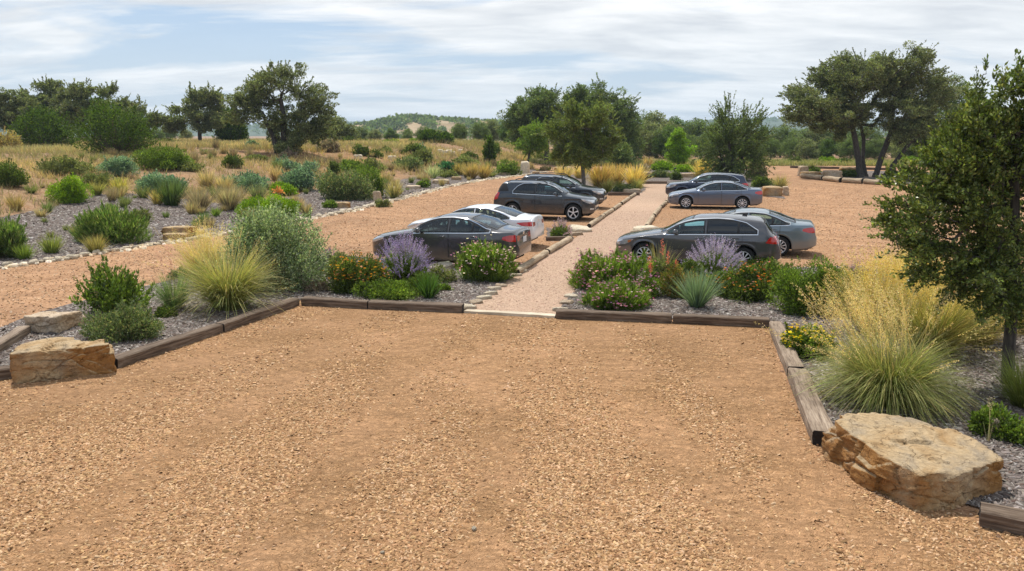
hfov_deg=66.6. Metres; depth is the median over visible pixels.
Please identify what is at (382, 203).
shrub
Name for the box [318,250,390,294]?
flowering shrub
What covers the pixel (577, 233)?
edging stone
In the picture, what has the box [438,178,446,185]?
grass clump
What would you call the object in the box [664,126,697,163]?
tree
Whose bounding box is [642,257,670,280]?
garden plant
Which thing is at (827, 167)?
timber sleeper
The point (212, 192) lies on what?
grass clump
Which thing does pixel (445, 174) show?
grass clump
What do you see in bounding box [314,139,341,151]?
shrub
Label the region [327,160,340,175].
shrub
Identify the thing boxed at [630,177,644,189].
grass clump
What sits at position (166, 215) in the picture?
grass clump
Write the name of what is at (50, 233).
grass clump
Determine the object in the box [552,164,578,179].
grass clump
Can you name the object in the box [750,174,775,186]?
shrub
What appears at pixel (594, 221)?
edging log
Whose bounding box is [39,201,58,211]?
grass clump
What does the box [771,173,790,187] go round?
grass clump
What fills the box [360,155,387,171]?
shrub
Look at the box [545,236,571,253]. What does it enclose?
edging log
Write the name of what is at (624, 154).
shade tree
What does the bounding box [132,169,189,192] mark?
shrub
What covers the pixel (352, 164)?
shrub
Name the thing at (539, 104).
oak tree
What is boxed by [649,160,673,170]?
shrub
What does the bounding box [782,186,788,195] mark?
boulder
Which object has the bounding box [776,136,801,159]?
belt tree
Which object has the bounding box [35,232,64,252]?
grass clump
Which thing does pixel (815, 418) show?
timber sleeper
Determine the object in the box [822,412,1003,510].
boulder
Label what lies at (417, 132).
belt tree
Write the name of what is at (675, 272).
shrub
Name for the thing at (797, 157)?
shrub
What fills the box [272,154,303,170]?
shrub
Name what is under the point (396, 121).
woodland
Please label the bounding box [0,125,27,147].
shrub
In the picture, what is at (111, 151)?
grass clump
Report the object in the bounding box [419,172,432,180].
grass clump
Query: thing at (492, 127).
belt tree
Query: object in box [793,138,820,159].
belt tree
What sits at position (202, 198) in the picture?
grass clump
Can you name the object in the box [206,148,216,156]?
grass clump
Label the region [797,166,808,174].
boulder
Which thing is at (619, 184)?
grass clump
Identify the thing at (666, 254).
red yucca
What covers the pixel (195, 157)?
grass clump
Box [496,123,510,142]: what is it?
belt tree
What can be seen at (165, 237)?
boulder
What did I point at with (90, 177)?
shrub
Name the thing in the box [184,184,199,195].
grass clump
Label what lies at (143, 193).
grass clump
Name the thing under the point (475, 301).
edging stone
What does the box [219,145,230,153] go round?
grass clump
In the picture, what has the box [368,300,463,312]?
timber sleeper
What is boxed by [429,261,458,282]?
garden plant
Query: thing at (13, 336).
timber sleeper
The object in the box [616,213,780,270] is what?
estate car
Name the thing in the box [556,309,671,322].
timber sleeper
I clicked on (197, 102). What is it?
oak tree
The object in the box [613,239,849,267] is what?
parking bay
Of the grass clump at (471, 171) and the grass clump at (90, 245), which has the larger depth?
the grass clump at (471, 171)
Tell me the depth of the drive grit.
30.50 m
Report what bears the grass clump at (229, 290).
on the mulch bed at (150, 340)
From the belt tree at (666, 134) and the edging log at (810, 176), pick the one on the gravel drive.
the edging log at (810, 176)
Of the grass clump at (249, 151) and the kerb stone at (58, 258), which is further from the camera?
the grass clump at (249, 151)
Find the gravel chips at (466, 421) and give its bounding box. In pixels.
[0,305,1023,570]
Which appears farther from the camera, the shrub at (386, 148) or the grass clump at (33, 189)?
the shrub at (386, 148)
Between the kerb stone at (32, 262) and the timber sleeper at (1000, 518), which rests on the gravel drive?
the timber sleeper at (1000, 518)
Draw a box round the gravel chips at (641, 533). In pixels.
[0,369,1023,570]
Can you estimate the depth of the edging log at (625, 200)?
44.77 m
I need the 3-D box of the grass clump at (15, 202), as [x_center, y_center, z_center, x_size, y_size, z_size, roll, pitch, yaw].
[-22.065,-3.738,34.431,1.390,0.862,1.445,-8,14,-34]
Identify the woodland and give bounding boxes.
[0,121,682,135]
[331,113,513,141]
[666,116,882,134]
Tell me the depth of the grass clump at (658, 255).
21.61 m
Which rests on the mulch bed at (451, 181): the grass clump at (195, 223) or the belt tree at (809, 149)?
the grass clump at (195, 223)
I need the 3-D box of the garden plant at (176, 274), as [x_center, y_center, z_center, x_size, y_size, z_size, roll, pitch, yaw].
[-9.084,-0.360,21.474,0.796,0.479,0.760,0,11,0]
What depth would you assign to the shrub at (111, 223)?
28.02 m
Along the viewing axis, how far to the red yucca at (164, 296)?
17.67 m
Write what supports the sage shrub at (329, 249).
on the mulch bed at (150, 340)
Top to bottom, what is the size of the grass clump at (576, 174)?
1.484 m
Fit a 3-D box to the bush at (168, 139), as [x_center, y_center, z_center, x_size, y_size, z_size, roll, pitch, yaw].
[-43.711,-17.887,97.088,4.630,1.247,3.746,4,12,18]
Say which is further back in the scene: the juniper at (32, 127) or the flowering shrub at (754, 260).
the juniper at (32, 127)
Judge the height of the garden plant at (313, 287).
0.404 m
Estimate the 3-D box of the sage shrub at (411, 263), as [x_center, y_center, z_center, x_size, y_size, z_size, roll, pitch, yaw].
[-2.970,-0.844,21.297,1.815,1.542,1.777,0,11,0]
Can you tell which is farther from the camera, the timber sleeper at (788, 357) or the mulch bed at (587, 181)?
the mulch bed at (587, 181)
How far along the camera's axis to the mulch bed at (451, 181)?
35.02 m
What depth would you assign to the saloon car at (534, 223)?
27.19 m
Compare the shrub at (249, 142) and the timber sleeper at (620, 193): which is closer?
the timber sleeper at (620, 193)
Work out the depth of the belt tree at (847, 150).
101.63 m
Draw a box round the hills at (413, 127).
[355,118,510,141]
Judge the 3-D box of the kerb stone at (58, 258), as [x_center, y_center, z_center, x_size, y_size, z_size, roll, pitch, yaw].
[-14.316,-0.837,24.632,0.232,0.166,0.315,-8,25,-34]
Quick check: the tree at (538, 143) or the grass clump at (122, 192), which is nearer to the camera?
the grass clump at (122, 192)
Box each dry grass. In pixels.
[0,137,553,214]
[526,155,921,165]
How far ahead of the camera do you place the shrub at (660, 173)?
68.99 m
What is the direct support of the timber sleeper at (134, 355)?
on the gravel drive
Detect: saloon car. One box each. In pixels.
[372,212,530,260]
[407,204,543,240]
[668,180,762,208]
[685,208,816,255]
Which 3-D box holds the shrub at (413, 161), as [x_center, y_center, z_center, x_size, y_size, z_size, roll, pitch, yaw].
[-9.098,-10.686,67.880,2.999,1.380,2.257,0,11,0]
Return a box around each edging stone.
[429,261,454,268]
[464,303,476,309]
[469,299,482,304]
[476,295,491,299]
[483,291,497,294]
[488,286,500,289]
[495,283,507,286]
[552,307,567,310]
[559,299,573,304]
[564,293,577,297]
[570,224,591,231]
[570,232,582,235]
[633,225,656,229]
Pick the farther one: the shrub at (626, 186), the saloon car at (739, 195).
the shrub at (626, 186)
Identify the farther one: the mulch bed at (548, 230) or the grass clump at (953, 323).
the mulch bed at (548, 230)
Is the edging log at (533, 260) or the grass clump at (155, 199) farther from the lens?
the grass clump at (155, 199)
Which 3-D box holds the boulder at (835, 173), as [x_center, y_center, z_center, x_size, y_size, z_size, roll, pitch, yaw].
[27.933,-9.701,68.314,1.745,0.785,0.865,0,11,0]
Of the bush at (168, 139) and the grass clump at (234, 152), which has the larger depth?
the bush at (168, 139)
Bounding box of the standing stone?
[373,191,381,201]
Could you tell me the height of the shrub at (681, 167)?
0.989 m
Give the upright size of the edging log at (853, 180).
0.419 m
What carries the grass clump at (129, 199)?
on the mulch bed at (451, 181)
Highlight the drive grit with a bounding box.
[0,183,1023,517]
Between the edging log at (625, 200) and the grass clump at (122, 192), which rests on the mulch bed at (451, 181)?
the grass clump at (122, 192)
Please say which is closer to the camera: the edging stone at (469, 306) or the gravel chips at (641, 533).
the gravel chips at (641, 533)
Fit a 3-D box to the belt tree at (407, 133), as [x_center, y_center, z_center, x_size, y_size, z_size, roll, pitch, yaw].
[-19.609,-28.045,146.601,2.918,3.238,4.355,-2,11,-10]
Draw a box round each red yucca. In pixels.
[141,245,201,309]
[647,257,652,277]
[659,240,669,278]
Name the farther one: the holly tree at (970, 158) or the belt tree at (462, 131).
the belt tree at (462, 131)
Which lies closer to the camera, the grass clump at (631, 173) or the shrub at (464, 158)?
the grass clump at (631, 173)
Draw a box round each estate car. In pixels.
[493,178,598,220]
[521,173,606,203]
[616,213,780,270]
[665,172,748,194]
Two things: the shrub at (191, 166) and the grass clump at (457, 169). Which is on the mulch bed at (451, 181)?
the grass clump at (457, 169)
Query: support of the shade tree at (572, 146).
on the mulch bed at (587, 181)
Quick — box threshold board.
[464,309,555,317]
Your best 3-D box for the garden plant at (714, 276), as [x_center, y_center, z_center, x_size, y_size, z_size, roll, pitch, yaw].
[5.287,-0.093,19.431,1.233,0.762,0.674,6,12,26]
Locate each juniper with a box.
[5,104,81,146]
[68,94,160,154]
[211,105,248,141]
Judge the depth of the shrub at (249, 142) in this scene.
72.39 m
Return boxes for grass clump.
[2,193,29,210]
[10,241,40,259]
[21,184,41,192]
[30,208,49,216]
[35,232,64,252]
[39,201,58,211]
[39,217,49,222]
[45,230,57,236]
[62,223,82,239]
[79,232,118,251]
[85,180,106,194]
[87,155,96,162]
[103,187,120,200]
[105,147,116,155]
[107,176,136,192]
[112,184,128,197]
[118,194,134,204]
[118,197,132,207]
[131,185,151,197]
[144,215,238,282]
[146,175,190,205]
[147,189,163,204]
[153,224,299,325]
[160,212,170,217]
[176,186,216,210]
[180,144,192,151]
[183,199,200,213]
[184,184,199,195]
[186,167,220,189]
[187,150,202,162]
[190,218,200,226]
[193,210,212,224]
[194,206,206,213]
[202,214,221,226]
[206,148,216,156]
[206,184,221,197]
[207,173,237,191]
[209,137,220,148]
[209,183,246,209]
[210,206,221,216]
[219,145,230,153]
[219,204,229,211]
[225,147,239,155]
[232,185,247,198]
[242,184,267,198]
[244,148,253,155]
[265,164,284,180]
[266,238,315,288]
[270,159,286,169]
[292,195,308,209]
[299,203,316,216]
[380,170,392,182]
[383,179,402,198]
[385,162,394,169]
[388,178,403,185]
[408,177,414,182]
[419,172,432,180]
[423,165,440,177]
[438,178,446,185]
[439,169,449,177]
[452,162,465,174]
[460,162,480,178]
[477,163,492,178]
[539,164,547,170]
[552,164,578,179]
[571,163,590,177]
[578,162,620,187]
[598,179,615,192]
[607,162,626,183]
[611,180,625,188]
[619,162,654,184]
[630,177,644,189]
[642,156,654,164]
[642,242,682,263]
[667,267,728,307]
[686,157,716,177]
[755,264,998,431]
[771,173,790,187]
[814,243,939,334]
[822,263,1018,366]
[870,246,951,296]
[925,284,1023,347]
[972,349,1023,407]
[1017,313,1023,333]
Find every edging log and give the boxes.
[513,250,548,272]
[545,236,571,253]
[587,214,605,227]
[603,208,613,216]
[612,203,621,209]
[620,196,630,204]
[645,214,654,224]
[653,205,661,216]
[800,173,823,179]
[822,176,841,181]
[842,178,863,183]
[863,179,881,184]
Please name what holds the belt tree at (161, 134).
on the ground at (28, 205)
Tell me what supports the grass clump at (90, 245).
on the mulch bed at (451, 181)
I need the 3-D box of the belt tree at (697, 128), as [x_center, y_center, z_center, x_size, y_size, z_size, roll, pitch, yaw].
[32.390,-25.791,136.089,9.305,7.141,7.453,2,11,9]
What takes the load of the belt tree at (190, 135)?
on the ground at (28, 205)
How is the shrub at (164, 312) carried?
on the mulch bed at (150, 340)
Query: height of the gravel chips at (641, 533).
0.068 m
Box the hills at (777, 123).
[684,119,887,136]
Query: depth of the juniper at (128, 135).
58.26 m
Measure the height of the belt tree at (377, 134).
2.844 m
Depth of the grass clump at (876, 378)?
11.34 m
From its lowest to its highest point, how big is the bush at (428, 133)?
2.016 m
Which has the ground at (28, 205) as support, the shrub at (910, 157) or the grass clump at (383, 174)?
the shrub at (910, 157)
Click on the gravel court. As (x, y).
(408, 354)
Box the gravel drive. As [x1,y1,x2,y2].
[0,165,1023,520]
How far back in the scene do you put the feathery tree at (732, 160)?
64.45 m
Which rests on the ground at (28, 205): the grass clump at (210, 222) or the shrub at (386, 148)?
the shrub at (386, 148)
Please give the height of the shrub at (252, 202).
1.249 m
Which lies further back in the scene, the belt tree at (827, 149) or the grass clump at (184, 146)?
the belt tree at (827, 149)
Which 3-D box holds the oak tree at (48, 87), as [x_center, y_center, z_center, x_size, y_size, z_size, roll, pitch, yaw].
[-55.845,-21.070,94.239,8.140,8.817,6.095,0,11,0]
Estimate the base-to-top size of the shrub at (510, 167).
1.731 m
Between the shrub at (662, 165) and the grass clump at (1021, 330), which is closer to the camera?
the grass clump at (1021, 330)
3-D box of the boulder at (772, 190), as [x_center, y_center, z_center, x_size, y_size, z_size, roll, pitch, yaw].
[16.410,-5.944,49.475,1.276,0.710,0.960,0,11,0]
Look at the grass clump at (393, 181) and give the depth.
56.55 m
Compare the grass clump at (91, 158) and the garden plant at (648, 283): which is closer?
the garden plant at (648, 283)
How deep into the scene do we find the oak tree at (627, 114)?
94.89 m
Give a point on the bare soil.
(332, 154)
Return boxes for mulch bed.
[0,169,542,265]
[0,257,510,364]
[546,227,573,238]
[560,173,651,193]
[644,170,784,197]
[797,171,929,183]
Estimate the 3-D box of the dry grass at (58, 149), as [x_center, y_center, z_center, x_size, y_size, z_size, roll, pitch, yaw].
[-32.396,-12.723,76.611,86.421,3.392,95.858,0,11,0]
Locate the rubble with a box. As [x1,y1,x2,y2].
[2,171,547,269]
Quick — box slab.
[160,226,197,233]
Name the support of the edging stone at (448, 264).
on the mulch bed at (150, 340)
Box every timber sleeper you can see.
[0,325,30,352]
[0,365,11,379]
[115,323,222,367]
[216,298,298,331]
[300,296,369,308]
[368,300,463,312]
[546,236,572,240]
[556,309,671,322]
[608,192,639,195]
[643,181,666,183]
[673,313,769,327]
[769,321,803,374]
[787,367,833,445]
[790,166,895,169]
[977,502,1023,535]
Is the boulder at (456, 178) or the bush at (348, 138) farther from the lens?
the bush at (348, 138)
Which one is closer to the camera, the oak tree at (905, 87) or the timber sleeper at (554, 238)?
the timber sleeper at (554, 238)
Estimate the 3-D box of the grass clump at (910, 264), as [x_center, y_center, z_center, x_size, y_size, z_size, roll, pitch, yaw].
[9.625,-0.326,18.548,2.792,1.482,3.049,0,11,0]
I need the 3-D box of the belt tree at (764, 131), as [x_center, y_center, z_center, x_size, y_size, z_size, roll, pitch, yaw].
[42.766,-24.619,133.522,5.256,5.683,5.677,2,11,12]
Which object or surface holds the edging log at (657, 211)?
on the gravel drive
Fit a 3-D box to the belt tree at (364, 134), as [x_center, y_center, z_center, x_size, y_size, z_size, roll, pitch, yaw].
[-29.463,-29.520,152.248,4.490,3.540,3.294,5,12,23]
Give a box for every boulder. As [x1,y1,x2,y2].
[10,337,116,384]
[23,311,85,332]
[162,232,189,239]
[336,202,350,207]
[406,185,420,188]
[432,179,448,183]
[451,176,461,179]
[520,161,529,173]
[623,189,640,191]
[681,173,695,176]
[762,186,782,195]
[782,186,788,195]
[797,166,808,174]
[799,171,821,176]
[822,170,842,176]
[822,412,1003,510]
[839,167,855,170]
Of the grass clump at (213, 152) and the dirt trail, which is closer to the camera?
the grass clump at (213, 152)
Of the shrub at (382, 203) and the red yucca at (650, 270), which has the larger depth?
the shrub at (382, 203)
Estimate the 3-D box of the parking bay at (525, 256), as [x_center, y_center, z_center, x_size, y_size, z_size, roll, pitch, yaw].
[-2.189,-1.339,27.416,7.753,0.001,8.337,3,12,17]
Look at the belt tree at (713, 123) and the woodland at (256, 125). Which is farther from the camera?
the woodland at (256, 125)
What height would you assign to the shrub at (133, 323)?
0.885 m
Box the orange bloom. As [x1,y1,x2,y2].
[272,185,284,193]
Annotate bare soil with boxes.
[198,152,397,168]
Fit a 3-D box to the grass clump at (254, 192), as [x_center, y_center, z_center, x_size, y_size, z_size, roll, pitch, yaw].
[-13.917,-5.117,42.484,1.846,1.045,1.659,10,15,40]
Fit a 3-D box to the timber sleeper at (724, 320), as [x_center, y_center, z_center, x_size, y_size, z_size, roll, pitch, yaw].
[4.397,0.735,16.442,1.980,0.196,0.252,2,11,11]
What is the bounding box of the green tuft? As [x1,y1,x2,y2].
[410,271,450,298]
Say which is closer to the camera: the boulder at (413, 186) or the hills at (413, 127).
the boulder at (413, 186)
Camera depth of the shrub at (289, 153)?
65.94 m
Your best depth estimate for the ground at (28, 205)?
51.18 m
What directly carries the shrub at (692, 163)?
on the mulch bed at (749, 181)
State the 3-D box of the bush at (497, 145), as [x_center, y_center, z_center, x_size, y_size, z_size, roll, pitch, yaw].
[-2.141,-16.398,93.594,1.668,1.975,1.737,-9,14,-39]
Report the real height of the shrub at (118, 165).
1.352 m
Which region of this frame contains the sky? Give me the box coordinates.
[0,0,1023,125]
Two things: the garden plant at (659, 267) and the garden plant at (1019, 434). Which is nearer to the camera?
the garden plant at (1019, 434)
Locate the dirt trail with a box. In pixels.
[517,159,553,171]
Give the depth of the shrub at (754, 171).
66.82 m
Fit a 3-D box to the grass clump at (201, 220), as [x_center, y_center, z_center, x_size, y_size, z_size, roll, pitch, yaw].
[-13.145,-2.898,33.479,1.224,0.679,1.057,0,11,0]
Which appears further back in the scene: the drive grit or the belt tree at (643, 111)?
the belt tree at (643, 111)
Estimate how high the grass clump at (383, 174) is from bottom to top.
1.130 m
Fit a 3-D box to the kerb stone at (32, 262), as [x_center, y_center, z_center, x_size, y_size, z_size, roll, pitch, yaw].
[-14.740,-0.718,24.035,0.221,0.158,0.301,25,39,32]
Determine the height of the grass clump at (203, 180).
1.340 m
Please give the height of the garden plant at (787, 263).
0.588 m
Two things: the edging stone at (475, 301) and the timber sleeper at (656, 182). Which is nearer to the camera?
the edging stone at (475, 301)
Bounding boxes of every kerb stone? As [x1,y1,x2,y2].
[2,261,12,266]
[28,259,38,264]
[54,256,62,260]
[66,254,77,258]
[79,252,88,256]
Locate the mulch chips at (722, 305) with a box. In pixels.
[0,255,1023,508]
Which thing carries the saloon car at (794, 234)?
on the parking bay at (823, 245)
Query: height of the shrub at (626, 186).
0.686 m
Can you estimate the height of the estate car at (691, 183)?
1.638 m
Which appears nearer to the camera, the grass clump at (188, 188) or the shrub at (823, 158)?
the grass clump at (188, 188)
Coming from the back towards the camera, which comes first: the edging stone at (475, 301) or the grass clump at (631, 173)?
the grass clump at (631, 173)
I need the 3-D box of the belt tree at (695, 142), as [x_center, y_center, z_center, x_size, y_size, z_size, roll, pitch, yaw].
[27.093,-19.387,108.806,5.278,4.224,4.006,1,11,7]
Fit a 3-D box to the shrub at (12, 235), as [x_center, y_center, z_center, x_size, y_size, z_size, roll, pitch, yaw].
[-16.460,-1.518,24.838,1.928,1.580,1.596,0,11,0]
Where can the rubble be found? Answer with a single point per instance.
(141, 246)
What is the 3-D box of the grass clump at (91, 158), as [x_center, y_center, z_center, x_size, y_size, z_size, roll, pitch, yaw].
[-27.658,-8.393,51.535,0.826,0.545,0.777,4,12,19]
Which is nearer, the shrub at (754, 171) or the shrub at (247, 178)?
the shrub at (247, 178)
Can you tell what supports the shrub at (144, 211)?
on the mulch bed at (451, 181)
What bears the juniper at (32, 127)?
on the ground at (28, 205)
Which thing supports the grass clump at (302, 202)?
on the mulch bed at (451, 181)
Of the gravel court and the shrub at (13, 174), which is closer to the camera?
the gravel court
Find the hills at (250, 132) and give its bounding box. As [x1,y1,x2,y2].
[0,123,696,135]
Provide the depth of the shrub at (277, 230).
19.72 m
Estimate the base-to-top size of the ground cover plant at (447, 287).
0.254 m
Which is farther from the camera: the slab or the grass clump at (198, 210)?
the grass clump at (198, 210)
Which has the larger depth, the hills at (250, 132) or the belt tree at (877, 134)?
the hills at (250, 132)
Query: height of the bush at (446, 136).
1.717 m
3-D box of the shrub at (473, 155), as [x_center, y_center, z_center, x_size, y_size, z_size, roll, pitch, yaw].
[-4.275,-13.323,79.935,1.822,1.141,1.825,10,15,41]
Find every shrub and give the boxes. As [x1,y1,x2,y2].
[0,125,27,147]
[0,158,29,185]
[0,212,30,257]
[32,155,95,174]
[44,172,94,203]
[67,198,154,244]
[68,254,156,314]
[78,172,114,186]
[78,294,165,345]
[95,155,140,175]
[129,142,194,169]
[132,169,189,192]
[132,206,154,221]
[153,304,178,317]
[177,162,205,170]
[216,169,270,191]
[216,194,336,293]
[221,151,244,167]
[233,192,301,216]
[243,154,269,160]
[244,138,260,146]
[269,181,298,195]
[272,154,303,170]
[278,163,324,190]
[279,146,297,157]
[301,159,319,170]
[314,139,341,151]
[315,164,378,200]
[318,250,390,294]
[320,247,338,265]
[321,199,337,207]
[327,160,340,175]
[339,159,366,172]
[352,143,369,155]
[352,159,388,198]
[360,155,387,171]
[370,148,383,157]
[372,145,391,153]
[374,229,433,280]
[375,199,392,206]
[392,155,424,169]
[400,142,425,154]
[402,266,439,295]
[404,148,433,163]
[416,178,430,187]
[434,160,455,171]
[437,169,457,176]
[451,154,481,165]
[453,234,521,282]
[461,151,479,159]
[493,158,522,175]
[564,244,658,289]
[577,274,655,310]
[612,183,636,191]
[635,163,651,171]
[648,169,671,177]
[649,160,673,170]
[658,260,699,298]
[669,164,693,171]
[669,170,683,179]
[680,233,745,277]
[690,159,703,168]
[716,259,774,303]
[745,163,767,178]
[745,255,770,265]
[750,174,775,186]
[762,253,847,315]
[779,321,839,360]
[788,156,801,163]
[808,165,822,171]
[818,156,837,161]
[834,158,853,161]
[841,169,857,176]
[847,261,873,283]
[894,155,920,160]
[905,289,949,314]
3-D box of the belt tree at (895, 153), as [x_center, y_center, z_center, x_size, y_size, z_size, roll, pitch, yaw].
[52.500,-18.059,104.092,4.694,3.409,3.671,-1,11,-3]
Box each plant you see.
[166,265,193,279]
[302,278,330,291]
[318,250,356,277]
[350,277,424,300]
[370,258,394,280]
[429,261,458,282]
[437,283,453,290]
[549,216,572,235]
[634,271,665,298]
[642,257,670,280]
[666,257,706,279]
[702,269,735,293]
[760,256,785,292]
[764,257,795,271]
[815,264,855,286]
[825,287,855,315]
[967,401,1023,441]
[984,417,1000,437]
[1005,421,1023,444]
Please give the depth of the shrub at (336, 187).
45.26 m
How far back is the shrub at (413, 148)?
76.29 m
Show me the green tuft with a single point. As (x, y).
(429, 291)
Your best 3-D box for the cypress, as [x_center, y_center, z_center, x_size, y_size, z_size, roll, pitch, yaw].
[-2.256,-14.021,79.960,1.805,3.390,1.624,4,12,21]
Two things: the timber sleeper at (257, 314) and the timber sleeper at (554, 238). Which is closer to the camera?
the timber sleeper at (257, 314)
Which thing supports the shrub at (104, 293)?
on the mulch bed at (150, 340)
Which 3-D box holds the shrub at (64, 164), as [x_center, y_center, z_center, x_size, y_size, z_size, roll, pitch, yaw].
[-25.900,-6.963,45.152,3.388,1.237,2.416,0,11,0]
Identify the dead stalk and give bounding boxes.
[983,397,994,440]
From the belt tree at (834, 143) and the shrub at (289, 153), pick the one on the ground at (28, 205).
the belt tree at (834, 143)
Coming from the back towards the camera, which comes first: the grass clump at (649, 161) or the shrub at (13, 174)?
the grass clump at (649, 161)
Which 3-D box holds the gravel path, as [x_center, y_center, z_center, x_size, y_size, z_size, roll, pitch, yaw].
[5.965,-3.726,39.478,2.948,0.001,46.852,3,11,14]
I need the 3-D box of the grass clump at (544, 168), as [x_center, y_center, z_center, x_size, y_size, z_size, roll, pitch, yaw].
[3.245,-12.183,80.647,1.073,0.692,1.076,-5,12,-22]
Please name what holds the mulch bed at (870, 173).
on the gravel drive
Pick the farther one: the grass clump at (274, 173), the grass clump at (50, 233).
the grass clump at (274, 173)
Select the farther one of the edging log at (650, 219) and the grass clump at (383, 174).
the grass clump at (383, 174)
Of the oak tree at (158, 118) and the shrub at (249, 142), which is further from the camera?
the oak tree at (158, 118)
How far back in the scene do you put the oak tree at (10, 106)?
88.75 m
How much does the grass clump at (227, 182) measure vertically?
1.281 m
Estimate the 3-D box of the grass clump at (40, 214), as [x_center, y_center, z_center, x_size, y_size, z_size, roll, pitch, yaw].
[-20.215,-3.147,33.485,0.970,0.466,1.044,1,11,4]
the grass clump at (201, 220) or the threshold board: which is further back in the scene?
the grass clump at (201, 220)
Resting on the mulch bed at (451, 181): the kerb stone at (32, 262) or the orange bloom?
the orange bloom
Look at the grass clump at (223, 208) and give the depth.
38.24 m
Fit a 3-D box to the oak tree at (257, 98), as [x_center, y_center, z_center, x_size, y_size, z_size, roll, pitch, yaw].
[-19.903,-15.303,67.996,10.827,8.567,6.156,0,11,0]
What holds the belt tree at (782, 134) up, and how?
on the ground at (28, 205)
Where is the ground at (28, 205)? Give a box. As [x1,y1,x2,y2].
[0,136,894,262]
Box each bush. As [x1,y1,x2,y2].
[156,137,178,141]
[340,135,355,141]
[417,128,439,142]
[436,131,454,143]
[493,141,501,154]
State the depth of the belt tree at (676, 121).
137.05 m
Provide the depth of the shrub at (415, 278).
19.45 m
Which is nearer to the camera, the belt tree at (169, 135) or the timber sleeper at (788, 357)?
the timber sleeper at (788, 357)
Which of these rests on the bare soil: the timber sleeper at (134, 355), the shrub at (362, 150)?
the shrub at (362, 150)
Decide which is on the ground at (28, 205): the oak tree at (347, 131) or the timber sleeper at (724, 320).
the oak tree at (347, 131)
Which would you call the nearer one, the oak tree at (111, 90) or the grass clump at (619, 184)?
the grass clump at (619, 184)
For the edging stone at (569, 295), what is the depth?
19.06 m
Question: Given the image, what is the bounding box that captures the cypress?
[481,132,497,162]
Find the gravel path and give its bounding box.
[475,184,667,313]
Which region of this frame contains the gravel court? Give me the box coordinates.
[0,306,1023,570]
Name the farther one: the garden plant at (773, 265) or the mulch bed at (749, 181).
the mulch bed at (749, 181)
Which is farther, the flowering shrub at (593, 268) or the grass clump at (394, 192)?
the grass clump at (394, 192)
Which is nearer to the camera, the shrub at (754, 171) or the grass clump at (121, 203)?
the grass clump at (121, 203)
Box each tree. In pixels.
[0,87,45,133]
[13,75,65,121]
[43,77,123,141]
[94,80,136,128]
[117,94,170,138]
[151,128,165,138]
[160,81,227,140]
[162,130,178,139]
[178,129,193,138]
[216,59,343,153]
[318,113,361,140]
[354,125,367,138]
[367,129,384,139]
[382,128,398,139]
[400,128,413,138]
[413,125,427,137]
[449,122,470,139]
[468,121,491,139]
[478,119,500,140]
[496,83,564,159]
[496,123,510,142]
[507,115,550,161]
[534,93,624,184]
[558,72,649,161]
[602,138,638,171]
[631,109,659,156]
[635,110,683,157]
[636,121,665,159]
[648,123,686,158]
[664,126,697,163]
[669,115,694,135]
[682,133,696,156]
[683,117,709,156]
[688,131,716,158]
[692,90,776,180]
[706,121,726,156]
[735,124,752,141]
[751,125,773,150]
[760,124,804,157]
[760,137,782,158]
[775,39,986,176]
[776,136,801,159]
[789,127,812,155]
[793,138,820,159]
[798,122,833,155]
[817,137,837,157]
[826,125,850,156]
[835,137,866,158]
[844,123,885,146]
[859,48,1023,382]
[860,136,888,159]
[880,131,897,157]
[888,142,913,157]
[915,74,1002,158]
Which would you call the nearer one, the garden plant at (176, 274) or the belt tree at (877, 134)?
the garden plant at (176, 274)
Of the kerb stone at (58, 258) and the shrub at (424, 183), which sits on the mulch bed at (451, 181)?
the shrub at (424, 183)
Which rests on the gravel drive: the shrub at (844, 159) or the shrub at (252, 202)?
the shrub at (844, 159)
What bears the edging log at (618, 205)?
on the parking bay at (579, 221)
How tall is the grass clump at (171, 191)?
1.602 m
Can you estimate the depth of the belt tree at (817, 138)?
135.47 m
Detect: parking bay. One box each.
[352,239,558,267]
[542,195,634,225]
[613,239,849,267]
[651,199,774,227]

